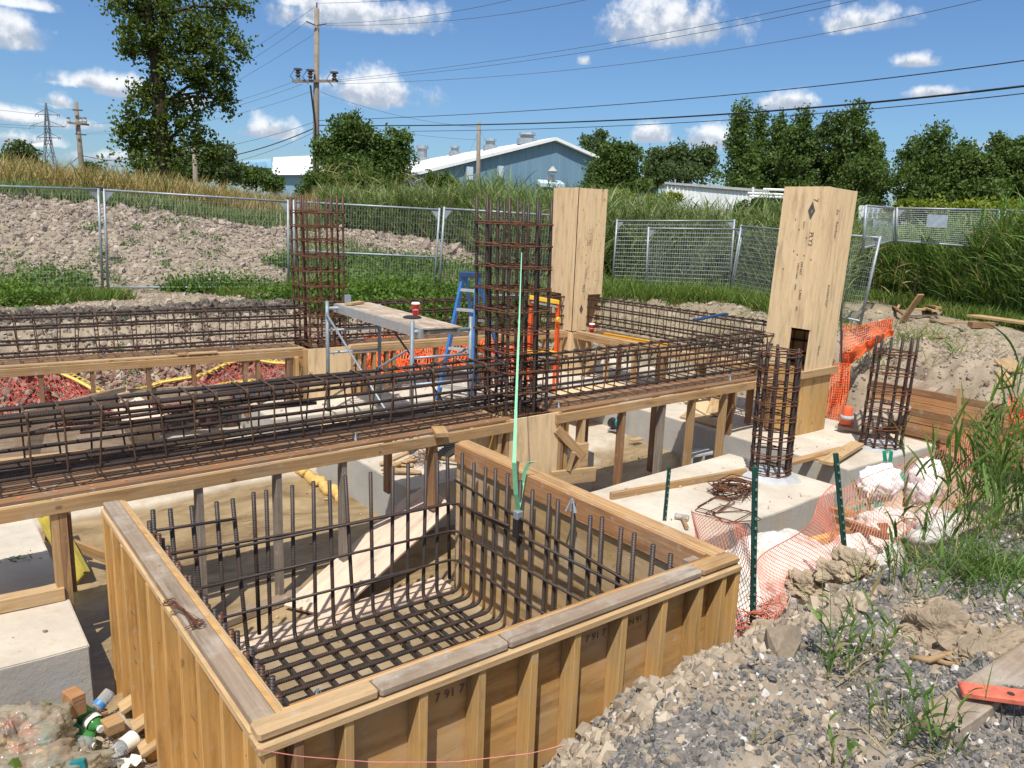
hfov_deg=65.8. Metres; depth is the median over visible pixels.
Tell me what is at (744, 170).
poplar
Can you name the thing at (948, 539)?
grass fringe
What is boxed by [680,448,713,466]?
concrete block
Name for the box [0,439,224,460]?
plank
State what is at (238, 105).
overhead wire
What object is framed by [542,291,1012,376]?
tussock grass
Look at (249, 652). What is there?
rebar mat
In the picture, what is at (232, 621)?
plank
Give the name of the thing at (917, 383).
sloping plank
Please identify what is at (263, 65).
overhead wire
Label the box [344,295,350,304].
plank clip
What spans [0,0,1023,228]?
sky
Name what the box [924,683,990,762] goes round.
reed clump
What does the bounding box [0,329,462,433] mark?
red clods
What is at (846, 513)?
plank
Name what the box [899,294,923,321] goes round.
scrap board
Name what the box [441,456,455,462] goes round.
wood scrap
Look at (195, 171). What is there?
utility pole
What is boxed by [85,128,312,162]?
overhead wire
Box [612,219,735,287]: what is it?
fence
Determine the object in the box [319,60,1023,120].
overhead wire
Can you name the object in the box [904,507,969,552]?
white bag
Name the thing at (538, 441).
column base form
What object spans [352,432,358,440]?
rebar spacer
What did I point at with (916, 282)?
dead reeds
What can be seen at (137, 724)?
foot block
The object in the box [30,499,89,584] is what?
strip
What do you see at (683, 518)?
sledge hammer
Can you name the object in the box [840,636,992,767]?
reed clump
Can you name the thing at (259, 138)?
overhead wire
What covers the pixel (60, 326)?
beam cage
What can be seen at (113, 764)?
paper scrap
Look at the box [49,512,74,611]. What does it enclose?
post pair
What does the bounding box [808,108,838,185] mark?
poplar
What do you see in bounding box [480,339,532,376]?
snow fence
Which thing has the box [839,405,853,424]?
traffic cone
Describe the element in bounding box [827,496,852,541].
reed clump
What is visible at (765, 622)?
boulder
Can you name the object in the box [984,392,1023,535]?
reed clump
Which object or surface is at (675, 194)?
lime shrub
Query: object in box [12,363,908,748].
wood crumbs
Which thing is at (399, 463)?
wood scrap
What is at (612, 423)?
circular saw
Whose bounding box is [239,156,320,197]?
shed
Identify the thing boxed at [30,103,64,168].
lattice tower
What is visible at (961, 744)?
reed clump
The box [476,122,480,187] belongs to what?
utility pole
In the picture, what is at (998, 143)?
poplar
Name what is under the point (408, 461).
wood scrap
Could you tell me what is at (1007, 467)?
reed clump
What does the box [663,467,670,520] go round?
fence stake
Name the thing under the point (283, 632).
plywood strip
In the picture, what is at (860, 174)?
poplar
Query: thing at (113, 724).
wood block
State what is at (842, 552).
boulder
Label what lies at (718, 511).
stirrup pile
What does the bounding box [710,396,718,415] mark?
board
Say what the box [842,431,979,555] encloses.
plastic netting
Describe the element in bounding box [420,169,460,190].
leafy shrub
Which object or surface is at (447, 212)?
fence
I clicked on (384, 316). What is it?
scaffold plank
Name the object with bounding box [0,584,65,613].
plank
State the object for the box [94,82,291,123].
overhead wire
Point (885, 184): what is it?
poplar
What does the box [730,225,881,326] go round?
fence
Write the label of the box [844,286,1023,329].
verge grass
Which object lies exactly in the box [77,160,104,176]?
round tree
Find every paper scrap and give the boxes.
[83,556,92,561]
[87,759,119,767]
[116,754,142,767]
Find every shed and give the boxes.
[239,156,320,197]
[859,205,887,218]
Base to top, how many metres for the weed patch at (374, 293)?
2.008 m
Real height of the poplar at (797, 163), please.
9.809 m
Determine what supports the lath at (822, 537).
on the white sack at (880, 558)
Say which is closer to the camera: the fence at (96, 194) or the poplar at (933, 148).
the fence at (96, 194)
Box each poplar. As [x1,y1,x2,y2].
[710,95,766,188]
[727,104,783,195]
[752,107,794,195]
[769,103,827,192]
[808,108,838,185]
[822,109,852,188]
[833,96,893,217]
[865,128,903,228]
[886,130,928,225]
[892,115,972,204]
[942,136,1001,204]
[965,151,1013,205]
[981,129,1017,197]
[999,135,1023,201]
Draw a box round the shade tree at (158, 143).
[89,0,262,182]
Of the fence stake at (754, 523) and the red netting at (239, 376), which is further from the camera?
the red netting at (239, 376)
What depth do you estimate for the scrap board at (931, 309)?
15.19 m
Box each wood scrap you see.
[98,708,107,715]
[379,461,413,466]
[381,456,414,470]
[392,451,408,460]
[395,467,421,474]
[401,459,416,462]
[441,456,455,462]
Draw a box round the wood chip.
[629,437,642,441]
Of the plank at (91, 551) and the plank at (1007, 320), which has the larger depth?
the plank at (1007, 320)
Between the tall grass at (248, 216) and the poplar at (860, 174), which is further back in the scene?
the poplar at (860, 174)
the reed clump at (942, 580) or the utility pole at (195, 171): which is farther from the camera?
the utility pole at (195, 171)
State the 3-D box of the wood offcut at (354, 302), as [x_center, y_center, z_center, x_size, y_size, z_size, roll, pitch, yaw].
[-1.899,-0.978,9.566,0.090,0.025,0.292,7,13,21]
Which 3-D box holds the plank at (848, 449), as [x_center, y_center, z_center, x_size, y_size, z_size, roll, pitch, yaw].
[3.572,0.745,8.562,0.140,0.055,1.084,12,15,38]
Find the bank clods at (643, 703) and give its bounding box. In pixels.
[541,584,888,767]
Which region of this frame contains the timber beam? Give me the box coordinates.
[910,642,1023,745]
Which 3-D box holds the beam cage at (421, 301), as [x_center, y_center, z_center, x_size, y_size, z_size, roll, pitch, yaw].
[-0.702,-1.015,11.688,4.051,0.544,0.314,-6,15,-35]
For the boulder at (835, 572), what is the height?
0.132 m
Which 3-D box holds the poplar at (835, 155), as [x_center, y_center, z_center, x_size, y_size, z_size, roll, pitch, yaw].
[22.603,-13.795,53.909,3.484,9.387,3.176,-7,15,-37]
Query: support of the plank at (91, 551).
on the puddle water
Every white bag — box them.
[853,506,911,547]
[855,463,904,501]
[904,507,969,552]
[905,457,944,505]
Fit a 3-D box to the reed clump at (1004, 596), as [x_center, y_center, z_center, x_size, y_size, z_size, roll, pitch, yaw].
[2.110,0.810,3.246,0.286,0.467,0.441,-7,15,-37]
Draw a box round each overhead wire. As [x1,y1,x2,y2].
[85,92,308,134]
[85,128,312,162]
[85,133,311,169]
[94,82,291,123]
[94,84,301,132]
[115,122,312,159]
[175,34,313,115]
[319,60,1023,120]
[319,85,1023,125]
[322,92,473,126]
[326,0,508,23]
[338,0,855,81]
[341,0,828,79]
[341,0,979,83]
[343,0,398,2]
[377,93,1023,131]
[383,0,582,24]
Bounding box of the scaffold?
[325,301,472,453]
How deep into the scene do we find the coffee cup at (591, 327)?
12.42 m
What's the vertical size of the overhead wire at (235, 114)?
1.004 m
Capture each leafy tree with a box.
[304,108,421,189]
[576,136,656,196]
[577,127,609,153]
[638,136,724,191]
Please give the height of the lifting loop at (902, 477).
0.267 m
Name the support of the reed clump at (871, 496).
on the ground at (602, 440)
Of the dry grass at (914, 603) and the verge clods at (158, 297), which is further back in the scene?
the verge clods at (158, 297)
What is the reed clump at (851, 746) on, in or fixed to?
on the ground at (602, 440)
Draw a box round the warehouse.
[405,132,665,207]
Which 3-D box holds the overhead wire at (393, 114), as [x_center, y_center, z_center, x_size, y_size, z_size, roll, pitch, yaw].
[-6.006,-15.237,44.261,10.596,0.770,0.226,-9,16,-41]
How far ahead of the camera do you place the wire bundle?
3.25 m
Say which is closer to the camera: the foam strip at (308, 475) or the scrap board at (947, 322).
the foam strip at (308, 475)
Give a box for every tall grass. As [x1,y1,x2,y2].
[0,150,333,222]
[0,175,324,231]
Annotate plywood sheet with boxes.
[548,382,629,395]
[684,397,713,416]
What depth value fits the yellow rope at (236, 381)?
11.13 m
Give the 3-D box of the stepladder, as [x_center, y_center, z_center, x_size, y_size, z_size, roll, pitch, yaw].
[-0.499,-0.711,10.904,0.608,1.721,1.332,7,13,21]
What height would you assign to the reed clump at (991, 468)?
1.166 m
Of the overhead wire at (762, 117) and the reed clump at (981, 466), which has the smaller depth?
the reed clump at (981, 466)
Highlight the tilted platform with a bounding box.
[111,397,162,420]
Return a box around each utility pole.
[66,102,88,170]
[192,148,197,186]
[290,2,338,170]
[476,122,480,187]
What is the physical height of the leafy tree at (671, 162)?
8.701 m
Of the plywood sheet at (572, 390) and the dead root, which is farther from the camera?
the plywood sheet at (572, 390)
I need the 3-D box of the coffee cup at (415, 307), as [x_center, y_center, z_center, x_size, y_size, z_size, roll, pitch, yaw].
[-1.071,-0.838,8.818,0.099,0.142,0.102,-7,15,-37]
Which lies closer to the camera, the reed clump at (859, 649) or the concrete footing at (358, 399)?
the reed clump at (859, 649)
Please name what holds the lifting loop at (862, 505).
hanging from the white bag at (867, 471)
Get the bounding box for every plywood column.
[550,187,607,330]
[763,186,857,370]
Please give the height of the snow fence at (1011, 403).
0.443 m
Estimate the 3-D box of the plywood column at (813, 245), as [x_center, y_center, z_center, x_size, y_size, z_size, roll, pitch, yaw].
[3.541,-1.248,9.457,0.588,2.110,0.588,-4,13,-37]
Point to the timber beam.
(1008, 668)
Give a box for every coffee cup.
[411,302,419,314]
[589,323,594,332]
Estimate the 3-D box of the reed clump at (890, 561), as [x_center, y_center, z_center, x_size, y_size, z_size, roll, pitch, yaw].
[1.736,0.794,3.507,0.444,0.356,0.392,-7,15,-37]
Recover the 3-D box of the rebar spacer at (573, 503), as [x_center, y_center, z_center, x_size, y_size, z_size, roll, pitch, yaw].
[0.368,0.736,4.811,0.077,0.077,0.072,-7,15,-37]
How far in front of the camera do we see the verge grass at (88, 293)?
13.34 m
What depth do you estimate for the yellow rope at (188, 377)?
11.06 m
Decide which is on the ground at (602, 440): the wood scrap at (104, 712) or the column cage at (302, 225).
the wood scrap at (104, 712)
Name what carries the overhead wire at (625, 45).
attached to the utility pole at (315, 81)
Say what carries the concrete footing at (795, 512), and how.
on the ground at (602, 440)
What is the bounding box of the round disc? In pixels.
[403,315,420,318]
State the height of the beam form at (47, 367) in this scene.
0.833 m
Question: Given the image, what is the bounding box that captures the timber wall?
[869,380,1023,467]
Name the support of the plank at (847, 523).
on the white sack at (880, 558)
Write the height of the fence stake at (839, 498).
0.859 m
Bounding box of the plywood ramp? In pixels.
[284,481,452,613]
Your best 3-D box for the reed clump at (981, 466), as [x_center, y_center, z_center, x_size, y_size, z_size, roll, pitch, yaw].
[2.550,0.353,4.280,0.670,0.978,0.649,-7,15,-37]
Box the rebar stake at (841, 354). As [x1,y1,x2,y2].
[840,302,842,404]
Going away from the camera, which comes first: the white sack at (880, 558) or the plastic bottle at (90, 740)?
the plastic bottle at (90, 740)
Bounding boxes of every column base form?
[289,340,360,399]
[473,401,568,474]
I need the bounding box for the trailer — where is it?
[665,182,768,212]
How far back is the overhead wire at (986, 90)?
22.85 m
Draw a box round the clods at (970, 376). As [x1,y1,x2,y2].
[542,295,1023,483]
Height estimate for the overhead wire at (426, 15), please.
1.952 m
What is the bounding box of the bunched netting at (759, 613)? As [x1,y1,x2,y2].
[734,588,780,634]
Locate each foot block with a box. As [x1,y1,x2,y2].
[117,694,131,714]
[129,713,144,732]
[137,739,155,757]
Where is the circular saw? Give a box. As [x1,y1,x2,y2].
[607,417,616,430]
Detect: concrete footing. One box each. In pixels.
[0,503,93,727]
[232,356,654,434]
[316,430,593,530]
[561,375,935,504]
[591,454,842,549]
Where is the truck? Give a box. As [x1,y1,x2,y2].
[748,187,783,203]
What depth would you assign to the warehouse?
65.41 m
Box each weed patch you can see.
[0,216,291,285]
[0,242,364,307]
[47,308,222,421]
[285,234,499,358]
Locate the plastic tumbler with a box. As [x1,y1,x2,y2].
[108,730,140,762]
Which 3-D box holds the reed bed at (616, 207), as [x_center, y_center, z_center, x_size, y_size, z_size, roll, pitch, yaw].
[1.150,-4.780,23.445,17.665,3.109,13.882,7,13,22]
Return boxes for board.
[706,395,718,413]
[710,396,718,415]
[836,523,887,534]
[892,306,909,318]
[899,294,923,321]
[906,308,943,310]
[909,315,939,316]
[922,307,938,311]
[925,304,941,308]
[929,319,964,330]
[930,306,947,318]
[942,321,967,323]
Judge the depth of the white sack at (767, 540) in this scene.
5.79 m
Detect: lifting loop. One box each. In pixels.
[851,502,881,509]
[882,449,892,461]
[900,472,908,506]
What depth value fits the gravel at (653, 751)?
2.70 m
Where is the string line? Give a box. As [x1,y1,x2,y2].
[257,744,564,762]
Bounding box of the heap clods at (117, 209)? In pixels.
[0,192,484,284]
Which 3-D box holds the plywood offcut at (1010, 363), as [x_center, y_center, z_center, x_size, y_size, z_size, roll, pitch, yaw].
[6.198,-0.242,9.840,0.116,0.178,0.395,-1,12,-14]
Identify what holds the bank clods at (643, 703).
on the ground at (602, 440)
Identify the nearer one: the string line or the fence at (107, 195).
the string line
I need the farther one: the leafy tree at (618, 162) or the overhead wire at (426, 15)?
the leafy tree at (618, 162)
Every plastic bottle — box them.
[65,715,82,736]
[74,735,96,748]
[76,704,103,733]
[78,729,95,740]
[92,688,114,711]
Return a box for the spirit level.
[604,333,671,345]
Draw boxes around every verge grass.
[0,278,301,306]
[274,228,770,343]
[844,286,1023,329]
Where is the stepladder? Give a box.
[435,271,504,402]
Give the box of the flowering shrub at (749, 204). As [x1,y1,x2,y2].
[732,197,781,226]
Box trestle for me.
[526,295,560,399]
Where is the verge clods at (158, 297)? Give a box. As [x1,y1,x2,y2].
[0,256,653,315]
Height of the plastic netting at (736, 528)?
0.924 m
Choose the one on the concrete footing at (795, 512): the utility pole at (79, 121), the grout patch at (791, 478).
the grout patch at (791, 478)
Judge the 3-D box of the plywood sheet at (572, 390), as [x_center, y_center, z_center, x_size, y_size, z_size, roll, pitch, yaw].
[1.341,0.102,11.381,1.746,0.018,0.974,-7,15,-37]
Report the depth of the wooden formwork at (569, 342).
12.67 m
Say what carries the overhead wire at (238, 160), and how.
attached to the utility pole at (315, 81)
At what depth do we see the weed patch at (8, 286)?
14.40 m
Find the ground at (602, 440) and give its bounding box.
[0,194,1023,767]
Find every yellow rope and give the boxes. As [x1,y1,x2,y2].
[40,366,105,392]
[126,359,284,390]
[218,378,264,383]
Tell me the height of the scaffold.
1.390 m
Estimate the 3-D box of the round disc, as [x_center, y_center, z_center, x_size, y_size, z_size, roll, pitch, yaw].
[-1.080,-0.726,8.581,0.200,0.020,0.200,-7,15,-37]
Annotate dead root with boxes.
[910,650,959,665]
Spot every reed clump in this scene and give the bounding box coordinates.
[750,698,808,744]
[794,712,874,767]
[796,550,886,688]
[820,585,926,679]
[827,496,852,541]
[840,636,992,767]
[848,474,915,532]
[851,607,918,664]
[861,397,1007,560]
[861,525,937,608]
[897,365,1023,552]
[898,473,1016,604]
[918,321,1023,551]
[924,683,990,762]
[941,709,994,758]
[947,466,991,528]
[965,399,1023,508]
[982,517,1023,624]
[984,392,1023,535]
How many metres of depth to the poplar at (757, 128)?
57.53 m
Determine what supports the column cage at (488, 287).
on the column base form at (538, 441)
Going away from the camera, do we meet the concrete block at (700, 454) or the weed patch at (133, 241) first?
the concrete block at (700, 454)
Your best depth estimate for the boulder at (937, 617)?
3.26 m
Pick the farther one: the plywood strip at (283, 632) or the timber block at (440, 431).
the timber block at (440, 431)
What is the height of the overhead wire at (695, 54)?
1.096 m
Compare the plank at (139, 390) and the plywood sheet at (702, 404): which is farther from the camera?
the plywood sheet at (702, 404)
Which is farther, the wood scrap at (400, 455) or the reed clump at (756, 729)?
the wood scrap at (400, 455)
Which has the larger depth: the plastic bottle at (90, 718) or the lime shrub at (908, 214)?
the lime shrub at (908, 214)
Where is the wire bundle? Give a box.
[162,598,205,630]
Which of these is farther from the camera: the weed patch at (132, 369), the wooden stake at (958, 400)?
the weed patch at (132, 369)
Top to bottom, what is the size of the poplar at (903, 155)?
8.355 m
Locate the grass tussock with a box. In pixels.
[877,509,1023,609]
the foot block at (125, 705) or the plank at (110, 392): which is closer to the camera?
the foot block at (125, 705)
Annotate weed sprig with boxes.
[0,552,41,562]
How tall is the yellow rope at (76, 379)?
0.505 m
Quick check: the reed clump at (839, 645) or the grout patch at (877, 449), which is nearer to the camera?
the reed clump at (839, 645)
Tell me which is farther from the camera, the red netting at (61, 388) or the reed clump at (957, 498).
the red netting at (61, 388)
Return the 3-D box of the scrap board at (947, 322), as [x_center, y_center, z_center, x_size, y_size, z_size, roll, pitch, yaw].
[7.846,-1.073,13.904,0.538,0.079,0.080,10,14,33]
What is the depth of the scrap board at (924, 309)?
15.87 m
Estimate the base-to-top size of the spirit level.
0.034 m
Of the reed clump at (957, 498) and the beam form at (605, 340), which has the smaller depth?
the reed clump at (957, 498)
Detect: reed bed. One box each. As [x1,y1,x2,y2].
[310,164,888,314]
[842,185,1023,315]
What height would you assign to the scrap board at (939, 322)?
0.096 m
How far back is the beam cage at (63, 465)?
5.63 m
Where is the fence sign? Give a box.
[926,214,947,226]
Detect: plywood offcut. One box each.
[680,412,716,427]
[994,356,1023,371]
[996,370,1016,387]
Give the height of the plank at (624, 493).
0.085 m
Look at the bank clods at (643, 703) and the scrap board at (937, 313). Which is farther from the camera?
the scrap board at (937, 313)
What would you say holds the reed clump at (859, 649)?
on the ground at (602, 440)
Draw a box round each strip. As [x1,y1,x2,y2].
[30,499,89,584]
[240,577,454,651]
[295,469,337,502]
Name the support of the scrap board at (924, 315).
on the ground at (602, 440)
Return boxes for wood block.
[62,685,86,718]
[100,713,124,736]
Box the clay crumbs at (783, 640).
[722,593,1023,663]
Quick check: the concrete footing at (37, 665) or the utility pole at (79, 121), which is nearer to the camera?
the concrete footing at (37, 665)
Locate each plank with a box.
[0,386,125,434]
[0,424,160,457]
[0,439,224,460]
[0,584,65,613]
[45,534,104,562]
[127,384,229,404]
[188,351,217,354]
[227,584,306,626]
[334,302,461,338]
[609,468,746,499]
[792,446,839,465]
[819,441,863,465]
[829,507,856,516]
[832,515,888,539]
[835,378,942,433]
[966,315,1023,324]
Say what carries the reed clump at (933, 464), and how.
on the ground at (602, 440)
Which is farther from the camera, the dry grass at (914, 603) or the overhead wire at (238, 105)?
the overhead wire at (238, 105)
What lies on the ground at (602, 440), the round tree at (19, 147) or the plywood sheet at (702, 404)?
the round tree at (19, 147)
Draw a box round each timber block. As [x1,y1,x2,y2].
[431,426,448,437]
[967,321,995,327]
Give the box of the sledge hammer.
[674,513,688,528]
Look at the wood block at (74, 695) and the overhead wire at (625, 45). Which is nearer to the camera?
the wood block at (74, 695)
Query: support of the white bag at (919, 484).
on the ground at (602, 440)
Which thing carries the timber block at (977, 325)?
on the ground at (602, 440)
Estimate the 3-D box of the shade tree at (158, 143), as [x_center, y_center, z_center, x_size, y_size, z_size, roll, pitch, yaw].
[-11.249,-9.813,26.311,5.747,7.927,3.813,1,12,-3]
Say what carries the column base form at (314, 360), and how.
on the concrete footing at (358, 399)
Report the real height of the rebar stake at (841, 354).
1.412 m
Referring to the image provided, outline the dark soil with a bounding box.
[0,293,440,326]
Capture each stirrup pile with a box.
[695,497,734,513]
[705,505,760,522]
[707,474,751,500]
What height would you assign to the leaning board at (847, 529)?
0.350 m
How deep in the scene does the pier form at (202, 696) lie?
3.57 m
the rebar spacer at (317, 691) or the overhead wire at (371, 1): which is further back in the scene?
the overhead wire at (371, 1)
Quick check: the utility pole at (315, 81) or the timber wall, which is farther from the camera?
the utility pole at (315, 81)
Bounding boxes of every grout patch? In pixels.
[742,465,801,485]
[855,438,905,453]
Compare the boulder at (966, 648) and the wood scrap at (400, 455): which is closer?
the boulder at (966, 648)
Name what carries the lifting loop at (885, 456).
on the concrete footing at (738, 441)
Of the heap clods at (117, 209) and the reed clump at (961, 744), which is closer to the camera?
the reed clump at (961, 744)
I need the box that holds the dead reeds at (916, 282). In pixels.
[857,219,1016,307]
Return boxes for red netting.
[0,374,108,427]
[109,362,284,411]
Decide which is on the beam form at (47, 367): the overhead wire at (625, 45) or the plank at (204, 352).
the plank at (204, 352)
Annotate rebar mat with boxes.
[147,453,672,706]
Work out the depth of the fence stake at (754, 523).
4.33 m
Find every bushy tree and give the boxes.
[172,139,244,188]
[229,161,286,195]
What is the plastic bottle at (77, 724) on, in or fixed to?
on the ground at (602, 440)
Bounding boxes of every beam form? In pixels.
[0,343,303,428]
[0,410,513,603]
[336,327,567,391]
[522,370,779,484]
[573,330,762,412]
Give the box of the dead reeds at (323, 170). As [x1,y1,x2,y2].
[311,161,858,308]
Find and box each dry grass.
[619,294,1021,393]
[736,501,1023,709]
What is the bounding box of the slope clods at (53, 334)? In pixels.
[0,293,624,431]
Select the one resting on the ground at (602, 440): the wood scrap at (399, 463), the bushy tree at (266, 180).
the bushy tree at (266, 180)
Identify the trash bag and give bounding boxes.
[0,700,78,767]
[0,737,115,767]
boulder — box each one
[750,613,785,627]
[784,568,829,601]
[812,556,849,584]
[831,545,879,581]
[898,598,974,648]
[929,620,1023,668]
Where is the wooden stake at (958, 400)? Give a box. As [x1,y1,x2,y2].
[956,387,960,456]
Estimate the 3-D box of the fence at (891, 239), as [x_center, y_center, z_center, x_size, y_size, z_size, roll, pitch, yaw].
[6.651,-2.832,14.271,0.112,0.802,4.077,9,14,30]
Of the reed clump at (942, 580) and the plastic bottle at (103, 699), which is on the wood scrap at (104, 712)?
the plastic bottle at (103, 699)
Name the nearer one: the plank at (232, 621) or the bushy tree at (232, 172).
the plank at (232, 621)
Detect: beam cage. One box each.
[0,303,306,358]
[0,356,526,482]
[331,294,564,338]
[508,330,774,403]
[586,297,809,363]
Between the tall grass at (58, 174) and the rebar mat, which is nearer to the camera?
the rebar mat
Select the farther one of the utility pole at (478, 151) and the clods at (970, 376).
the utility pole at (478, 151)
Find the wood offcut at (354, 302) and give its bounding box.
[345,301,363,304]
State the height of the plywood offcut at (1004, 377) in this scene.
0.215 m
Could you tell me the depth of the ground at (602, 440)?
6.05 m
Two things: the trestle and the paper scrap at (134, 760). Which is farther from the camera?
the trestle
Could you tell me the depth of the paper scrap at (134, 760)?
4.03 m
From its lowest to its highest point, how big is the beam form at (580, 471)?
1.133 m
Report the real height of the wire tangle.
0.064 m
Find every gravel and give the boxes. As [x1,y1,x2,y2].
[542,507,1023,767]
[548,588,888,767]
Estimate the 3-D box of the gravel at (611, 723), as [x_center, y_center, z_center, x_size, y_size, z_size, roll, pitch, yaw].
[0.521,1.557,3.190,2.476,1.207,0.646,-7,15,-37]
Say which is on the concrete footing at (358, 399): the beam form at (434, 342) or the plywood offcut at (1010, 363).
the beam form at (434, 342)
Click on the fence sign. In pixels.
(934, 220)
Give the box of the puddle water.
[40,441,836,713]
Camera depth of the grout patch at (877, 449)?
8.95 m
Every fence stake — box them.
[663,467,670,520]
[750,466,757,624]
[833,453,846,545]
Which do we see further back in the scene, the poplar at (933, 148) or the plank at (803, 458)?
the poplar at (933, 148)
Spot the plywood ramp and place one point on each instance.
(361, 561)
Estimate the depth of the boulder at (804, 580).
4.54 m
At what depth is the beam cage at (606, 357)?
8.32 m
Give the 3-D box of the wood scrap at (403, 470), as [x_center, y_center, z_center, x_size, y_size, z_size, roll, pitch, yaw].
[-1.000,0.826,7.523,0.278,0.055,0.080,0,12,-9]
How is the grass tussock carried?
on the ground at (602, 440)
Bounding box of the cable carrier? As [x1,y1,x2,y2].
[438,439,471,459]
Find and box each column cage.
[289,194,346,348]
[473,195,553,417]
[749,342,803,478]
[859,334,919,449]
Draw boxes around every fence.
[0,185,103,291]
[103,189,289,288]
[293,200,440,290]
[366,334,483,375]
[438,207,549,296]
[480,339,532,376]
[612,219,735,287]
[645,227,742,290]
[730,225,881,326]
[826,318,893,420]
[861,205,894,251]
[895,207,999,247]
[1008,395,1023,434]
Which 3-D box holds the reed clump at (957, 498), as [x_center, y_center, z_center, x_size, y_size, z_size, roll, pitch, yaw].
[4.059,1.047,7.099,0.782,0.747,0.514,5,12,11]
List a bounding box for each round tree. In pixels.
[0,138,50,168]
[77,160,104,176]
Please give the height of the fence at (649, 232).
1.582 m
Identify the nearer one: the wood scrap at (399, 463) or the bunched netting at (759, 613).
the bunched netting at (759, 613)
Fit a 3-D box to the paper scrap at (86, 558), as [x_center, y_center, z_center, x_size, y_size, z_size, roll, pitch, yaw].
[-3.404,1.390,6.299,0.112,0.040,0.070,-7,15,-37]
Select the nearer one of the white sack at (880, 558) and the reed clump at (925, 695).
the reed clump at (925, 695)
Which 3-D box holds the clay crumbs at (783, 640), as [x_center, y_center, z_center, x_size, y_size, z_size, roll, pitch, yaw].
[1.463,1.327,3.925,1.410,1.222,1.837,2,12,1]
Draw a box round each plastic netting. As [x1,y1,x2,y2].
[691,511,757,630]
[757,483,841,618]
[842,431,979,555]
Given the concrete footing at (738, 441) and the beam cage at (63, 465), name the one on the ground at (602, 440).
the concrete footing at (738, 441)
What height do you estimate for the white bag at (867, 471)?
0.338 m
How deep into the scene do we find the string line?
2.87 m
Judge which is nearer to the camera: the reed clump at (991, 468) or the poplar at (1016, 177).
the reed clump at (991, 468)
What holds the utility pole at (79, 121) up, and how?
on the ground at (602, 440)
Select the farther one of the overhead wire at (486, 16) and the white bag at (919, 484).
the overhead wire at (486, 16)
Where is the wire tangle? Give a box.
[407,448,440,467]
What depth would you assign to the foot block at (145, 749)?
4.11 m
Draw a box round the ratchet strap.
[512,253,534,544]
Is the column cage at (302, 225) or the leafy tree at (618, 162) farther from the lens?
the leafy tree at (618, 162)
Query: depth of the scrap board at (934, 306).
15.35 m
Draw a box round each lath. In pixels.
[809,532,834,542]
[957,681,1023,727]
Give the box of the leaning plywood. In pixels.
[118,391,133,401]
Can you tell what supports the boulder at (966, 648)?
on the ground at (602, 440)
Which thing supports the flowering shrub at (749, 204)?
on the ground at (602, 440)
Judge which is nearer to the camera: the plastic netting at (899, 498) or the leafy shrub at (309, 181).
the plastic netting at (899, 498)
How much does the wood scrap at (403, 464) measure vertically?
0.020 m
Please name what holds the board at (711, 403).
on the plywood sheet at (702, 404)
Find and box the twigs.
[87,731,157,767]
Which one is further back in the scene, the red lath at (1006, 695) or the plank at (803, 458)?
the plank at (803, 458)
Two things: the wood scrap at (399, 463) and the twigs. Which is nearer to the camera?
the twigs
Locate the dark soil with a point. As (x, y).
(204, 302)
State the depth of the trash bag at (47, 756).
3.80 m
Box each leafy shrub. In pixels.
[291,164,407,198]
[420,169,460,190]
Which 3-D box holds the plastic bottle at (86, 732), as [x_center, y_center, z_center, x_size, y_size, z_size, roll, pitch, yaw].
[-2.238,1.866,4.180,0.096,0.067,0.068,7,13,23]
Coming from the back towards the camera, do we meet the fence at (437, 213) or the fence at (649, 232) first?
the fence at (649, 232)
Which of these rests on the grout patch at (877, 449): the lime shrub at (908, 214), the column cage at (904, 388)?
the column cage at (904, 388)
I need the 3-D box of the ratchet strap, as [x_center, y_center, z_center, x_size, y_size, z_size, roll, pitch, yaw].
[0.107,0.001,5.979,0.160,1.867,2.003,2,12,1]
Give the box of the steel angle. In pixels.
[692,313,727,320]
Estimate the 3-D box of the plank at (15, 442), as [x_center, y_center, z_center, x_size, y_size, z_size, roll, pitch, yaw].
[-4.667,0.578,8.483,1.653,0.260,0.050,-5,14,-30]
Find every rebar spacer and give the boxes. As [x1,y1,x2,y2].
[314,687,321,694]
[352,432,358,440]
[565,498,576,512]
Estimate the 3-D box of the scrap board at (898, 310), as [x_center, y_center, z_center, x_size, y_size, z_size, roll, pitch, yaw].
[7.465,-1.385,15.223,0.060,0.039,2.180,6,13,18]
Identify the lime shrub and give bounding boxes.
[606,185,685,205]
[875,193,1023,232]
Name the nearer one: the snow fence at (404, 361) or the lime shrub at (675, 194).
the snow fence at (404, 361)
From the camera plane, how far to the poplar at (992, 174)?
47.30 m
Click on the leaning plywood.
(128, 392)
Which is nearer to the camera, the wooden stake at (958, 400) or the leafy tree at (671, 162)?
the wooden stake at (958, 400)
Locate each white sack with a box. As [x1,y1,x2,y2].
[725,528,851,604]
[734,589,785,637]
[739,566,797,612]
[825,532,907,588]
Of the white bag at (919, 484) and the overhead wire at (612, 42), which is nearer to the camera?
the white bag at (919, 484)
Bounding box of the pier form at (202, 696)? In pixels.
[101,440,741,767]
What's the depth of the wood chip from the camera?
10.30 m
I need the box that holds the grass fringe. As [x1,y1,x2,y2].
[789,490,1023,602]

